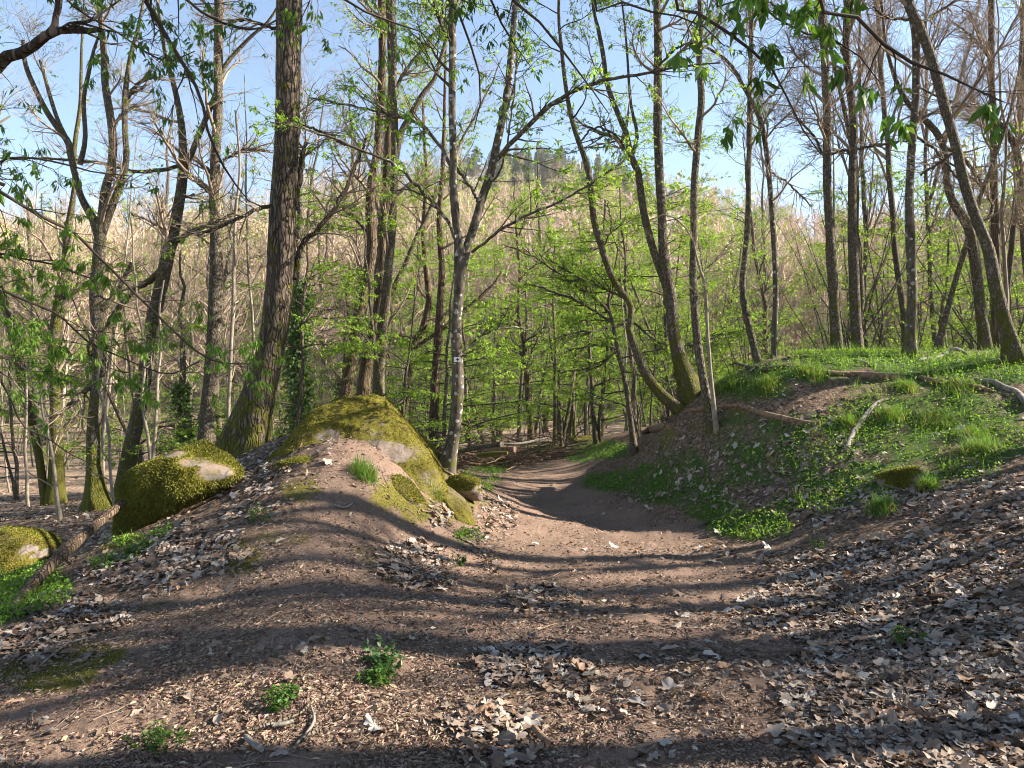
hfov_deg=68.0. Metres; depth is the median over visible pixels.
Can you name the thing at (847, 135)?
bare tree
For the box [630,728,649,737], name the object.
stick
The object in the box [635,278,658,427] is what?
sapling
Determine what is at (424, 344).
leafing tree
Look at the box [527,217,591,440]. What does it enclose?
leafing tree
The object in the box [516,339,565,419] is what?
understory tree
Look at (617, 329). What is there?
understory tree
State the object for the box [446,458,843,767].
path
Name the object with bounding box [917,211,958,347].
sapling
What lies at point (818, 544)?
weed
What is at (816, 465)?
grass
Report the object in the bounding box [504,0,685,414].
tree
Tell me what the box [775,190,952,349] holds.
shrub
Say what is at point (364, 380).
tree
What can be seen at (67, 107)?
sky
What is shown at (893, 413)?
grass tuft
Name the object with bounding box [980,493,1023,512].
stick
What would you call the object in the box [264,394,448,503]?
mossy rock
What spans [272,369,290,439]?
understory tree
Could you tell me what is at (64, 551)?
leaning log
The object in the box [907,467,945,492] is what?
grass tuft
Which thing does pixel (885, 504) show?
grass tuft
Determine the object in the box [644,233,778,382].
understory tree
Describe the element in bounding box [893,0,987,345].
bare tree
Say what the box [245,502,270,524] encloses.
weed
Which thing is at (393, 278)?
sapling
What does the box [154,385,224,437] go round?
shrub
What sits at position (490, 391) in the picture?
understory tree
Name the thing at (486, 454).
cut log
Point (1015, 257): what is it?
bare tree
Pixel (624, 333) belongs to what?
sapling
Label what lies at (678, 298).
sapling
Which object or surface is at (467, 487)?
mossy stone
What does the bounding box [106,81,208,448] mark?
bare tree
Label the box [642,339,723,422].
shrub
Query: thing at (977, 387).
fallen branch
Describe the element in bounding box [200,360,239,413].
understory tree
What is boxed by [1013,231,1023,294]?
sapling
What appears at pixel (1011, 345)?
tree
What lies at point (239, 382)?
sapling
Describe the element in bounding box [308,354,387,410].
shrub
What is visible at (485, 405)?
shrub
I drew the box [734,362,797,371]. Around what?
fallen branch
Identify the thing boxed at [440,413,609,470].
brush heap
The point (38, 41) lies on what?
chestnut tree
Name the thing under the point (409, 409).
shrub
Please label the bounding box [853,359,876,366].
fallen branch
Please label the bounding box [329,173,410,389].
bare tree
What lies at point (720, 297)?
understory tree
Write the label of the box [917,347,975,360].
fallen branch
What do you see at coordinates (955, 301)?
understory tree
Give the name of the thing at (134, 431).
tree
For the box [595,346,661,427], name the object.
understory tree
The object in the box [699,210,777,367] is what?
leafing tree
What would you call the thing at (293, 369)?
ivy clad tree
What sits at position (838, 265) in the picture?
leafing tree
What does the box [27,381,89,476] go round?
shrub
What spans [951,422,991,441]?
grass tuft
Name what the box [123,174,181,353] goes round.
bare tree
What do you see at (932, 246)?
understory tree
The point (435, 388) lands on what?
tree
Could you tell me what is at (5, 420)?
bare tree
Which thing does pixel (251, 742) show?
stick
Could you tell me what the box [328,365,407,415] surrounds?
shrub
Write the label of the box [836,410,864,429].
grass tuft
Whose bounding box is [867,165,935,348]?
bare tree
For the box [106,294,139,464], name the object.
sapling
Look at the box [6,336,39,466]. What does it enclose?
sapling
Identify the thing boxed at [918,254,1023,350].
shrub
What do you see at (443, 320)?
sapling
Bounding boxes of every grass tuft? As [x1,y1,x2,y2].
[348,450,381,485]
[425,481,445,501]
[709,368,745,396]
[752,369,779,399]
[793,358,830,384]
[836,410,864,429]
[856,489,910,518]
[875,399,912,424]
[891,372,920,393]
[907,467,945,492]
[911,403,963,431]
[940,369,979,394]
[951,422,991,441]
[953,430,1007,457]
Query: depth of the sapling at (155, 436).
13.47 m
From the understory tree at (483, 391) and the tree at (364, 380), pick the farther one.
the understory tree at (483, 391)
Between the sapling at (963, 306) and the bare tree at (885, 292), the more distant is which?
the bare tree at (885, 292)
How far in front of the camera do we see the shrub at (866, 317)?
14.32 m
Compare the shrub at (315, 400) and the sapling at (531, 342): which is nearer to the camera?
the shrub at (315, 400)
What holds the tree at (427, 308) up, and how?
on the ground at (804, 390)
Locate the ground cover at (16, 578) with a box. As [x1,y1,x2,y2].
[0,346,1023,622]
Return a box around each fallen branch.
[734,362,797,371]
[822,370,905,382]
[845,398,888,448]
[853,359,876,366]
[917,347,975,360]
[918,375,996,391]
[972,377,1023,404]
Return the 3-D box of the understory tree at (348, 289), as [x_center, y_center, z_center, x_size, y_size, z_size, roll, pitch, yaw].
[-3.935,-0.858,16.033,3.166,6.877,3.956,-1,-2,41]
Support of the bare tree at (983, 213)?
on the ground at (804, 390)
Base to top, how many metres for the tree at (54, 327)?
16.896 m
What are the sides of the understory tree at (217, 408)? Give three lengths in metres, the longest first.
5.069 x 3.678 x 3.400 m
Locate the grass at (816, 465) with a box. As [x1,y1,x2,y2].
[0,341,1023,624]
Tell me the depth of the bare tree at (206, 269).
41.93 m
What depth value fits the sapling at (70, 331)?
29.19 m
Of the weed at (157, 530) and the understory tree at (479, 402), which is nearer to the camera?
the weed at (157, 530)
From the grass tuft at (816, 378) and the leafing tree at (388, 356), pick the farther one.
the leafing tree at (388, 356)
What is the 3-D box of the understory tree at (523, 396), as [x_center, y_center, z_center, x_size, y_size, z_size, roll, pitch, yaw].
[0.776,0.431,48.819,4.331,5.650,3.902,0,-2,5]
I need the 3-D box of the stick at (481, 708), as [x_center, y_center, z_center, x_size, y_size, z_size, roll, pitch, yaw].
[-0.145,1.645,3.839,0.133,0.040,0.044,1,-2,-42]
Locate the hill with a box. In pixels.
[0,172,1020,424]
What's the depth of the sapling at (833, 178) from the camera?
22.17 m
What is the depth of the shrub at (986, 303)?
24.90 m
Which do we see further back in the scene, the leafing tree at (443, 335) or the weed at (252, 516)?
the leafing tree at (443, 335)
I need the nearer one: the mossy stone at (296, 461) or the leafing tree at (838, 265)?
the mossy stone at (296, 461)
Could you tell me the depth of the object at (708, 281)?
55.02 m
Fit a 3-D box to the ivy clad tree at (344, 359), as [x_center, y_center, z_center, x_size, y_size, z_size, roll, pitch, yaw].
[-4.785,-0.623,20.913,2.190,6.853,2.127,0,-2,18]
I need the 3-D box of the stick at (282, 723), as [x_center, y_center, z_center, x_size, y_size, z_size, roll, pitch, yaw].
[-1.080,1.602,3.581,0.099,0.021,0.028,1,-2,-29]
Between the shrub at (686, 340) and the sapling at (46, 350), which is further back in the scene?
the sapling at (46, 350)
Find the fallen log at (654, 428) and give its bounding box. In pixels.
[640,423,673,434]
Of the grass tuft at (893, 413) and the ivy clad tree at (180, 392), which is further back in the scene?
the ivy clad tree at (180, 392)
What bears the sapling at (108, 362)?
on the ground at (804, 390)
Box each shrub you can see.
[0,373,73,454]
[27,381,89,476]
[85,389,131,453]
[105,402,130,453]
[116,414,160,451]
[143,395,192,455]
[144,382,178,453]
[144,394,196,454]
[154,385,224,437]
[178,377,240,440]
[219,361,337,434]
[221,378,244,427]
[237,366,310,438]
[273,355,336,438]
[276,367,401,434]
[277,369,340,415]
[278,361,341,402]
[289,298,500,444]
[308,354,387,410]
[324,365,422,424]
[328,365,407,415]
[475,385,538,435]
[476,384,496,427]
[497,350,566,433]
[557,377,624,435]
[563,386,609,428]
[575,266,682,438]
[597,399,619,428]
[618,346,660,425]
[633,284,733,423]
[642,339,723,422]
[656,307,745,387]
[692,282,790,379]
[706,279,814,376]
[757,179,906,353]
[770,317,829,355]
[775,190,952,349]
[778,133,959,350]
[788,326,829,353]
[825,301,900,351]
[837,174,1023,349]
[838,256,953,350]
[843,311,900,346]
[885,309,974,350]
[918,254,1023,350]
[950,268,1023,337]
[962,228,1023,346]
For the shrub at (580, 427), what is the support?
on the ground at (804, 390)
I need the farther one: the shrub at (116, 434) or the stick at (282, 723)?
the shrub at (116, 434)
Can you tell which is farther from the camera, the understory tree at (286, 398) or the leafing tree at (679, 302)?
the leafing tree at (679, 302)
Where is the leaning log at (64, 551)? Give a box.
[10,499,125,606]
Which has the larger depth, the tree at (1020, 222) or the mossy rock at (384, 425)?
the tree at (1020, 222)
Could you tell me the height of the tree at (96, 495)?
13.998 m
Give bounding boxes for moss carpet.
[1,431,669,693]
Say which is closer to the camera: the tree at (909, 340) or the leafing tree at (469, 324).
the tree at (909, 340)
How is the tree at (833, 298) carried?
on the ground at (804, 390)
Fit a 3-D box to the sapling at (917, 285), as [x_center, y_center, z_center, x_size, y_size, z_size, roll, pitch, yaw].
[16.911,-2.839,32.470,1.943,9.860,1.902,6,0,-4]
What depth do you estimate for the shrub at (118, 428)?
38.84 m
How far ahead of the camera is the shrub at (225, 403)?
41.35 m
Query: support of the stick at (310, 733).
on the ground at (804, 390)
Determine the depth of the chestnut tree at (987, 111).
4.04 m
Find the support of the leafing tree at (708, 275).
on the ground at (804, 390)
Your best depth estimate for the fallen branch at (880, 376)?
10.83 m
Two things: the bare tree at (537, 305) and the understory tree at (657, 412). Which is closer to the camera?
the understory tree at (657, 412)
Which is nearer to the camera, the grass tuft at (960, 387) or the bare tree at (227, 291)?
the grass tuft at (960, 387)
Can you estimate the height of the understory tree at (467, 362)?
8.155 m
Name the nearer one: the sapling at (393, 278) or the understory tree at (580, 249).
the understory tree at (580, 249)
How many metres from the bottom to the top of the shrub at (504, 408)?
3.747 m
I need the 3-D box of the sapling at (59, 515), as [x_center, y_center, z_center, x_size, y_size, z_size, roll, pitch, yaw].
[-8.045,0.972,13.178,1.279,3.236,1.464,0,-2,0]
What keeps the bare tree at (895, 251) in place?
on the ground at (804, 390)
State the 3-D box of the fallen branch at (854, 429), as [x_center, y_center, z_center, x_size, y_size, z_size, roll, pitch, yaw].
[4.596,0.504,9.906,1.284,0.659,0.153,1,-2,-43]
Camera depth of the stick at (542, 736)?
3.56 m
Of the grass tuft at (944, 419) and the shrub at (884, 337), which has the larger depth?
the shrub at (884, 337)
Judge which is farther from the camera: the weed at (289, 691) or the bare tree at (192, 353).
the bare tree at (192, 353)
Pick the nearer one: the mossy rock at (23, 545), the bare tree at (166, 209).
the mossy rock at (23, 545)
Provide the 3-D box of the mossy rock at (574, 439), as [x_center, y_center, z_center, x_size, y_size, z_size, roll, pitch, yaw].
[2.832,1.957,24.989,1.952,0.530,1.168,0,-2,0]
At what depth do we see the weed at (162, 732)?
3.39 m
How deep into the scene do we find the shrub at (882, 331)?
22.61 m
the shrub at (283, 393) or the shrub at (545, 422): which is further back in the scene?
the shrub at (545, 422)
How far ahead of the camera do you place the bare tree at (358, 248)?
32.44 m
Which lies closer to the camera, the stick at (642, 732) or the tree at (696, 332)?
the stick at (642, 732)
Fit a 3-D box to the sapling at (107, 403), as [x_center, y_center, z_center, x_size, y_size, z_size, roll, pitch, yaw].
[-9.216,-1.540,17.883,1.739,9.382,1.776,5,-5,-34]
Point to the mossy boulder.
(163, 486)
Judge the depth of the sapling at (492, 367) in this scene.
38.16 m
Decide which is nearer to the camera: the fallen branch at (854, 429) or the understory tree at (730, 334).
the fallen branch at (854, 429)
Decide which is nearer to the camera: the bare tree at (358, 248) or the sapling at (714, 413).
the sapling at (714, 413)
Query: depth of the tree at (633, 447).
14.97 m
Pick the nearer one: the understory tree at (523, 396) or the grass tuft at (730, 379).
the grass tuft at (730, 379)
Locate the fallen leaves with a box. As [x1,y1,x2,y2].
[0,349,1023,767]
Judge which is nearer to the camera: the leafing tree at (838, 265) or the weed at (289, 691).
the weed at (289, 691)
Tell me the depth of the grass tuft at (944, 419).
9.61 m
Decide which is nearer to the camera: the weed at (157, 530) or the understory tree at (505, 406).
the weed at (157, 530)
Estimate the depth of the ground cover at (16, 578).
9.48 m
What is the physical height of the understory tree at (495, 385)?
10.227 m
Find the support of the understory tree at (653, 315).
on the ground at (804, 390)
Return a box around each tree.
[0,0,196,512]
[0,0,275,499]
[0,0,337,465]
[0,6,37,202]
[0,44,67,505]
[0,62,33,339]
[0,172,79,461]
[0,215,39,422]
[0,252,231,468]
[0,258,56,339]
[0,319,86,499]
[0,336,85,440]
[2,0,139,505]
[2,175,87,401]
[28,190,91,400]
[49,313,202,450]
[70,346,161,439]
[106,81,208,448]
[119,0,298,442]
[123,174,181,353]
[140,226,227,453]
[146,0,389,459]
[154,197,208,407]
[159,137,267,440]
[166,346,234,442]
[169,109,266,361]
[176,104,265,440]
[199,146,324,425]
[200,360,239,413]
[202,194,262,409]
[223,165,397,440]
[234,29,355,340]
[241,0,751,474]
[250,0,359,435]
[250,185,480,449]
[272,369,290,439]
[274,0,1023,184]
[274,340,330,434]
[302,59,410,394]
[304,134,361,404]
[306,0,385,397]
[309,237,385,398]
[314,214,511,435]
[329,0,474,395]
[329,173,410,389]
[334,9,523,352]
[339,325,392,396]
[357,0,501,451]
[357,265,422,397]
[363,0,469,397]
[366,75,510,416]
[385,224,524,446]
[385,313,451,438]
[385,317,468,436]
[388,240,497,431]
[389,226,557,452]
[390,323,451,428]
[392,289,451,413]
[393,209,445,385]
[398,215,453,323]
[398,358,492,429]
[403,284,477,411]
[411,208,465,343]
[418,351,475,430]
[421,290,469,392]
[423,319,512,443]
[429,206,493,348]
[433,246,543,442]
[449,323,486,427]
[451,230,583,440]
[462,337,539,435]
[463,336,510,438]
[463,358,489,433]
[465,178,579,444]
[472,336,506,406]
[472,339,518,417]
[474,303,513,432]
[477,307,563,427]
[477,356,511,400]
[483,340,566,428]
[493,222,705,456]
[494,280,604,438]
[497,243,645,446]
[497,364,552,426]
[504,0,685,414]
[507,317,597,435]
[508,226,601,446]
[510,117,568,432]
[513,195,676,444]
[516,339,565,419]
[523,161,685,438]
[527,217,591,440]
[528,224,557,399]
[530,337,580,409]
[532,354,585,429]
[536,182,766,398]
[538,248,659,435]
[539,324,582,419]
[545,0,731,405]
[550,257,595,435]
[551,292,596,444]
[563,366,622,417]
[566,273,714,419]
[574,200,638,436]
[577,299,670,430]
[577,301,612,435]
[583,90,767,420]
[585,189,645,410]
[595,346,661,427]
[602,325,663,424]
[606,231,653,340]
[614,182,673,426]
[629,203,764,414]
[631,280,730,406]
[637,0,777,435]
[638,242,692,359]
[643,276,738,378]
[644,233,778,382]
[652,272,688,338]
[670,1,842,358]
[678,212,727,361]
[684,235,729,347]
[697,97,803,359]
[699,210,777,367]
[718,198,783,354]
[721,0,817,363]
[732,114,805,357]
[757,0,887,352]
[758,314,814,355]
[773,0,932,352]
[788,0,902,340]
[796,145,929,349]
[803,205,873,346]
[819,1,902,348]
[831,0,932,343]
[840,171,980,348]
[847,0,1016,357]
[855,7,1023,274]
[861,231,917,347]
[862,0,1023,363]
[866,0,1023,349]
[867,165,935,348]
[869,174,1022,349]
[873,238,982,345]
[876,252,1002,349]
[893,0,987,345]
[893,158,1021,315]
[919,18,1023,351]
[922,0,1023,350]
[933,177,1023,349]
[937,121,1019,340]
[962,0,1023,306]
[966,139,1023,321]
[987,0,1023,304]
[1013,242,1020,336]
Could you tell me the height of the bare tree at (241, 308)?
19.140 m
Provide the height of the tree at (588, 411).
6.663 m
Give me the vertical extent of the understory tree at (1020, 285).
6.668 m
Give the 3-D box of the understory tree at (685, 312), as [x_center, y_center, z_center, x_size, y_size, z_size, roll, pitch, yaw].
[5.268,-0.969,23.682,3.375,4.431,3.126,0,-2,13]
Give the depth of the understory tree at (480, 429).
33.28 m
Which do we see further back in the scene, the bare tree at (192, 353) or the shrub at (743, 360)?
the bare tree at (192, 353)
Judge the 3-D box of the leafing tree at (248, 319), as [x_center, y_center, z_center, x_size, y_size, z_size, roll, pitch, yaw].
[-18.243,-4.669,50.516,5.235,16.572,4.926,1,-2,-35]
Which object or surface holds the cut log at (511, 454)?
on the path
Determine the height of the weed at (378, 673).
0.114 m
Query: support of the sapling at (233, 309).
on the ground at (804, 390)
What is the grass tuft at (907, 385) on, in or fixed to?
on the ground at (804, 390)
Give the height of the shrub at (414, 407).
4.482 m
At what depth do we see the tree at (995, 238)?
13.93 m
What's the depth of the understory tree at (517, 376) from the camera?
35.69 m
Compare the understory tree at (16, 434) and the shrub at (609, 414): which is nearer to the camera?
the understory tree at (16, 434)
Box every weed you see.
[36,597,59,613]
[93,549,120,569]
[115,538,148,562]
[121,718,193,755]
[141,520,174,539]
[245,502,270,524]
[259,676,301,713]
[355,660,396,687]
[360,633,405,672]
[448,550,466,565]
[460,525,486,540]
[809,536,829,548]
[890,625,926,644]
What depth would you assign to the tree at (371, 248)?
17.40 m
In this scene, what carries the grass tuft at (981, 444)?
on the ground at (804, 390)
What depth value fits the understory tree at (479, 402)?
45.31 m
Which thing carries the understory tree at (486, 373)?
on the ground at (804, 390)
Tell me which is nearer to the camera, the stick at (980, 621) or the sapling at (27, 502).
the stick at (980, 621)
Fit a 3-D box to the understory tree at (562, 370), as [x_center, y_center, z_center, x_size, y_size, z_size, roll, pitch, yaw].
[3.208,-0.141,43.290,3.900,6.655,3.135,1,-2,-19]
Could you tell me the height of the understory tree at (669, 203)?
8.915 m
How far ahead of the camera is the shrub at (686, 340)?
15.56 m
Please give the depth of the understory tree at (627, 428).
35.44 m
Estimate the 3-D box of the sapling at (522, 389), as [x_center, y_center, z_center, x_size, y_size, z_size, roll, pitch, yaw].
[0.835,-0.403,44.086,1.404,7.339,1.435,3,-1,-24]
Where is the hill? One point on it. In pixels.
(194, 394)
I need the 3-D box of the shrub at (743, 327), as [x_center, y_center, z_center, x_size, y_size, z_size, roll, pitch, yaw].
[6.883,-1.240,21.667,2.828,3.991,3.264,-1,-5,45]
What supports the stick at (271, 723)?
on the ground at (804, 390)
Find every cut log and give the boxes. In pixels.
[458,441,503,452]
[477,451,507,456]
[483,446,515,451]
[504,437,547,445]
[508,451,515,457]
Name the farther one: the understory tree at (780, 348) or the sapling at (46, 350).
the understory tree at (780, 348)
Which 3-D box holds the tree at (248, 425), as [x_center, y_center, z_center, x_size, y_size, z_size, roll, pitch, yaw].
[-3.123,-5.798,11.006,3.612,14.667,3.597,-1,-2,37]
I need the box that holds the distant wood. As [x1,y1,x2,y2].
[0,133,1023,421]
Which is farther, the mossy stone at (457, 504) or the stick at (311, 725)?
the mossy stone at (457, 504)
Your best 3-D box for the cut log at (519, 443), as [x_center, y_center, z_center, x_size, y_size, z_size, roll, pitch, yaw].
[0.282,1.402,18.529,1.311,0.198,0.196,0,-2,-17]
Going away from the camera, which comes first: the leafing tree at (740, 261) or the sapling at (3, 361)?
the sapling at (3, 361)
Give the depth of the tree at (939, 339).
12.96 m
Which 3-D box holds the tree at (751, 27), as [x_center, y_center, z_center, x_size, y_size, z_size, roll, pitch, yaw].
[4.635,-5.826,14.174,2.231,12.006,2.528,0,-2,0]
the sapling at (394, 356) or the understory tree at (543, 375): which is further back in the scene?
the sapling at (394, 356)
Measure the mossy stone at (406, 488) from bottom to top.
0.597 m
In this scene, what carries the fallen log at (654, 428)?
on the ground at (804, 390)
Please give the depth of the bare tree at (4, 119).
17.20 m
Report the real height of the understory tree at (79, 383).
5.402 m
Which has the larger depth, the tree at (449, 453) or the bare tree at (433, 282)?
the bare tree at (433, 282)
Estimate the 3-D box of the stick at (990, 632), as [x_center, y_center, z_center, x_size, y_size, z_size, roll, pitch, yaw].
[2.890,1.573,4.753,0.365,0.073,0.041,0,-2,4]
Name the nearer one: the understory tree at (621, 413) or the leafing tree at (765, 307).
the leafing tree at (765, 307)
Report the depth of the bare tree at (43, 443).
34.72 m
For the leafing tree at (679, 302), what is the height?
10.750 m
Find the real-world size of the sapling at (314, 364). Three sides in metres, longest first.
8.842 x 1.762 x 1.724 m
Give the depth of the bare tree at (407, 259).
21.48 m
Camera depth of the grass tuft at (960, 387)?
10.31 m
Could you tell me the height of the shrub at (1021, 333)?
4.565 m
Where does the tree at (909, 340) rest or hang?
on the ground at (804, 390)
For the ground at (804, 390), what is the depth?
7.43 m
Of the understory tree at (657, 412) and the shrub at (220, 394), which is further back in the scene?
the shrub at (220, 394)
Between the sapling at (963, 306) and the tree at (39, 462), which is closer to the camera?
the tree at (39, 462)
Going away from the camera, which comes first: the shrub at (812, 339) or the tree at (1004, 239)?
the tree at (1004, 239)
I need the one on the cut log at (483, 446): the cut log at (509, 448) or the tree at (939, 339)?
the cut log at (509, 448)
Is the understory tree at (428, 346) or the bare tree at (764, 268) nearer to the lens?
the understory tree at (428, 346)
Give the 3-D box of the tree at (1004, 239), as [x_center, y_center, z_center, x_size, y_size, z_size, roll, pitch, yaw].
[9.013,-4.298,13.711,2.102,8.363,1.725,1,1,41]
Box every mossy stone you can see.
[269,455,313,472]
[388,473,424,505]
[443,486,475,526]
[447,474,482,500]
[875,464,924,488]
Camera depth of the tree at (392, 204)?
16.43 m
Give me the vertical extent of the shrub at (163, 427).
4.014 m
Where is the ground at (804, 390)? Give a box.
[0,350,1023,767]
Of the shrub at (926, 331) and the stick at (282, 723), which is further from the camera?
the shrub at (926, 331)
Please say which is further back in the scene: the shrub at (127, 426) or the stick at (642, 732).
the shrub at (127, 426)
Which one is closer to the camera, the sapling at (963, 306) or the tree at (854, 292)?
the tree at (854, 292)
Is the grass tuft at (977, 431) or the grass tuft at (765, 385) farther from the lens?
the grass tuft at (765, 385)
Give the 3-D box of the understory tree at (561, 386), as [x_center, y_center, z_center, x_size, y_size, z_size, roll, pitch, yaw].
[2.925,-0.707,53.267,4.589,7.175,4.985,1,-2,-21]
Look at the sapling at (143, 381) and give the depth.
13.97 m
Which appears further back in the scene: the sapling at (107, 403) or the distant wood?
the distant wood
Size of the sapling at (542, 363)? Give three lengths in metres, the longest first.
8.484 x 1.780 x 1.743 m
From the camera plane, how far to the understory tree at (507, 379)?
44.51 m
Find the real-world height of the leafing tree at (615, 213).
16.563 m
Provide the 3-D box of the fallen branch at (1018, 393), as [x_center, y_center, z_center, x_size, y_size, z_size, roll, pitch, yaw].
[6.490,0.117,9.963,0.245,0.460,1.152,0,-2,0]
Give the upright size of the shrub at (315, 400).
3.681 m
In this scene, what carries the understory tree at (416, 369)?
on the ground at (804, 390)
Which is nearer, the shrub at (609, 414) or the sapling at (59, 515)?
the sapling at (59, 515)
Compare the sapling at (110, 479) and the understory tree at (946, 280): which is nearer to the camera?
the sapling at (110, 479)
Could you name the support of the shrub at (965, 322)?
on the ground at (804, 390)
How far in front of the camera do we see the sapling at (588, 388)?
27.15 m
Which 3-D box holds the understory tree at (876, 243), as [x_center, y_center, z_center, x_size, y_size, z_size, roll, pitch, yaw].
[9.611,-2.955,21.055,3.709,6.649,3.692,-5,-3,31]
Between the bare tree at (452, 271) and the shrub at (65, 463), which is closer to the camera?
the shrub at (65, 463)
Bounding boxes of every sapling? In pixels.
[0,178,71,506]
[0,268,16,444]
[0,332,31,492]
[1,351,89,520]
[2,347,31,452]
[4,234,82,475]
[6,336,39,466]
[63,303,91,469]
[68,301,126,505]
[75,190,158,435]
[79,128,164,476]
[79,150,201,459]
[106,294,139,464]
[139,280,205,458]
[154,247,207,427]
[204,74,267,374]
[214,88,263,421]
[227,307,261,392]
[309,320,325,392]
[385,306,408,400]
[388,239,418,392]
[435,271,467,384]
[482,329,503,407]
[516,325,536,433]
[517,258,548,399]
[522,276,558,441]
[567,251,622,435]
[597,206,648,392]
[617,228,654,430]
[621,196,726,433]
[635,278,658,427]
[661,274,689,323]
[725,246,762,358]
[794,68,862,289]
[803,299,824,349]
[888,224,927,342]
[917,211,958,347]
[951,264,974,348]
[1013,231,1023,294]
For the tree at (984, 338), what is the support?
on the ground at (804, 390)
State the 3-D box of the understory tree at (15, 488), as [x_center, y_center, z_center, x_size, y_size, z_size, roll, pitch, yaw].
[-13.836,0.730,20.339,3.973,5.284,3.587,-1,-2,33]
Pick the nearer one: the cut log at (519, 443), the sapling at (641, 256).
the cut log at (519, 443)
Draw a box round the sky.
[0,0,1023,248]
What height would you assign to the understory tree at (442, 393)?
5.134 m
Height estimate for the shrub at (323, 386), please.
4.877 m
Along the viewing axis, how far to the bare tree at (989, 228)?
47.63 m
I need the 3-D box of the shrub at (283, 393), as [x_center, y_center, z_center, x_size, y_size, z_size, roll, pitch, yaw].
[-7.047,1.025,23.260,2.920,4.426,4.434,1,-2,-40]
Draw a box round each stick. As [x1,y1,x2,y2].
[39,637,87,665]
[231,698,312,735]
[243,734,263,751]
[270,653,289,662]
[272,719,293,726]
[295,705,315,744]
[301,727,321,741]
[334,501,355,508]
[472,702,494,713]
[531,724,550,744]
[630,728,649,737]
[961,617,1000,625]
[979,631,1004,634]
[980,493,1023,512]
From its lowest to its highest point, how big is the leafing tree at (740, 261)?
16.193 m
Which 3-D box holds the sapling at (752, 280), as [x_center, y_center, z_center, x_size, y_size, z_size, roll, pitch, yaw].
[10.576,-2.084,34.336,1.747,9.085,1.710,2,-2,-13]
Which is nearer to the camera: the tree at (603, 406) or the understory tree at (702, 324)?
the understory tree at (702, 324)
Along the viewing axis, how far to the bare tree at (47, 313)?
46.87 m
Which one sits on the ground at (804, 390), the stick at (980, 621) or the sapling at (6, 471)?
the sapling at (6, 471)
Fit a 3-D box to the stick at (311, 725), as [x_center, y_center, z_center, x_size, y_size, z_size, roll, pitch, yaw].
[-0.960,1.602,3.576,0.049,0.039,0.361,0,-2,-4]
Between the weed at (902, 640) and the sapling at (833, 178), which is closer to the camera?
the weed at (902, 640)
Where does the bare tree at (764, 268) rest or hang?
on the ground at (804, 390)
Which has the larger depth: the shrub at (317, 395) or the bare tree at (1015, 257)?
the bare tree at (1015, 257)
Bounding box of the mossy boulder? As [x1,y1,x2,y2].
[110,439,244,535]
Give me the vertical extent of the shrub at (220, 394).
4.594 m
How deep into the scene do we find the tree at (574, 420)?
28.93 m
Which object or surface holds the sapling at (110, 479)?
on the ground at (804, 390)
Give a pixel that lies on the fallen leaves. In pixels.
(850, 721)
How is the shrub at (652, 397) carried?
on the ground at (804, 390)
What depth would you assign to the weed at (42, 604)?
5.56 m
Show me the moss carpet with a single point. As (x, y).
(68, 675)
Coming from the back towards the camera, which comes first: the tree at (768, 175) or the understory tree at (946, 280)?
the understory tree at (946, 280)
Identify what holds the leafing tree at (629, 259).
on the hill
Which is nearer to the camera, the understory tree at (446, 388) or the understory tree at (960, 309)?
the understory tree at (446, 388)
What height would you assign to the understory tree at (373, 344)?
6.264 m
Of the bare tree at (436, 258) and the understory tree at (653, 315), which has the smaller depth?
the understory tree at (653, 315)
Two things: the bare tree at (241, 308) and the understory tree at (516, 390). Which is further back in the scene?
the bare tree at (241, 308)
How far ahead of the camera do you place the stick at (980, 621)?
4.92 m
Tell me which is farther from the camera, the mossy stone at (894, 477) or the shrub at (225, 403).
the shrub at (225, 403)
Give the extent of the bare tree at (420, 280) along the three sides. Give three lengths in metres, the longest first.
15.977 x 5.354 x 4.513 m
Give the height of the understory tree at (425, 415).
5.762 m
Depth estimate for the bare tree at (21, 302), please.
45.98 m
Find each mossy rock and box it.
[0,524,61,575]
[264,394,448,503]
[568,435,592,444]
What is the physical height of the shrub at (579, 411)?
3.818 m
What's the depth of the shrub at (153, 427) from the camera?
34.51 m
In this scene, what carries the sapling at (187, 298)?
on the ground at (804, 390)
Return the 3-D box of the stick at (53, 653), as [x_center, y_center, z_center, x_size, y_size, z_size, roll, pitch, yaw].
[-2.760,1.629,4.642,0.063,0.029,0.466,0,-2,2]
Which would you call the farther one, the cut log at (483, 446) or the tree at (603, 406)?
the tree at (603, 406)
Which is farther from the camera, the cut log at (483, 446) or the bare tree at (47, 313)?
the bare tree at (47, 313)
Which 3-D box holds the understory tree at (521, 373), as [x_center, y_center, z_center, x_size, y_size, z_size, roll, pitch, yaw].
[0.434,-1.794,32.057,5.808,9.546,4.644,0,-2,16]
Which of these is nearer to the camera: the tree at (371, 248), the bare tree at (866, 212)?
the tree at (371, 248)
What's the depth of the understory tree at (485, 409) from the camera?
34.09 m
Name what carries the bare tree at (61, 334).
on the ground at (804, 390)
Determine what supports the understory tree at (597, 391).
on the ground at (804, 390)
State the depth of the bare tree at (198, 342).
35.33 m
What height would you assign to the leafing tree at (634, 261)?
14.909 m
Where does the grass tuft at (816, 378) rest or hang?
on the ground at (804, 390)
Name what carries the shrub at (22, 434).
on the ground at (804, 390)
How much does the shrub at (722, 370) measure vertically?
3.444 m
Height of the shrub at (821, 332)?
4.991 m
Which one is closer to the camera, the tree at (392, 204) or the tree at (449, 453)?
the tree at (449, 453)
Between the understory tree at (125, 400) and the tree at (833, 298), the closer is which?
the tree at (833, 298)
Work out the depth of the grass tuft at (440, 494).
8.75 m

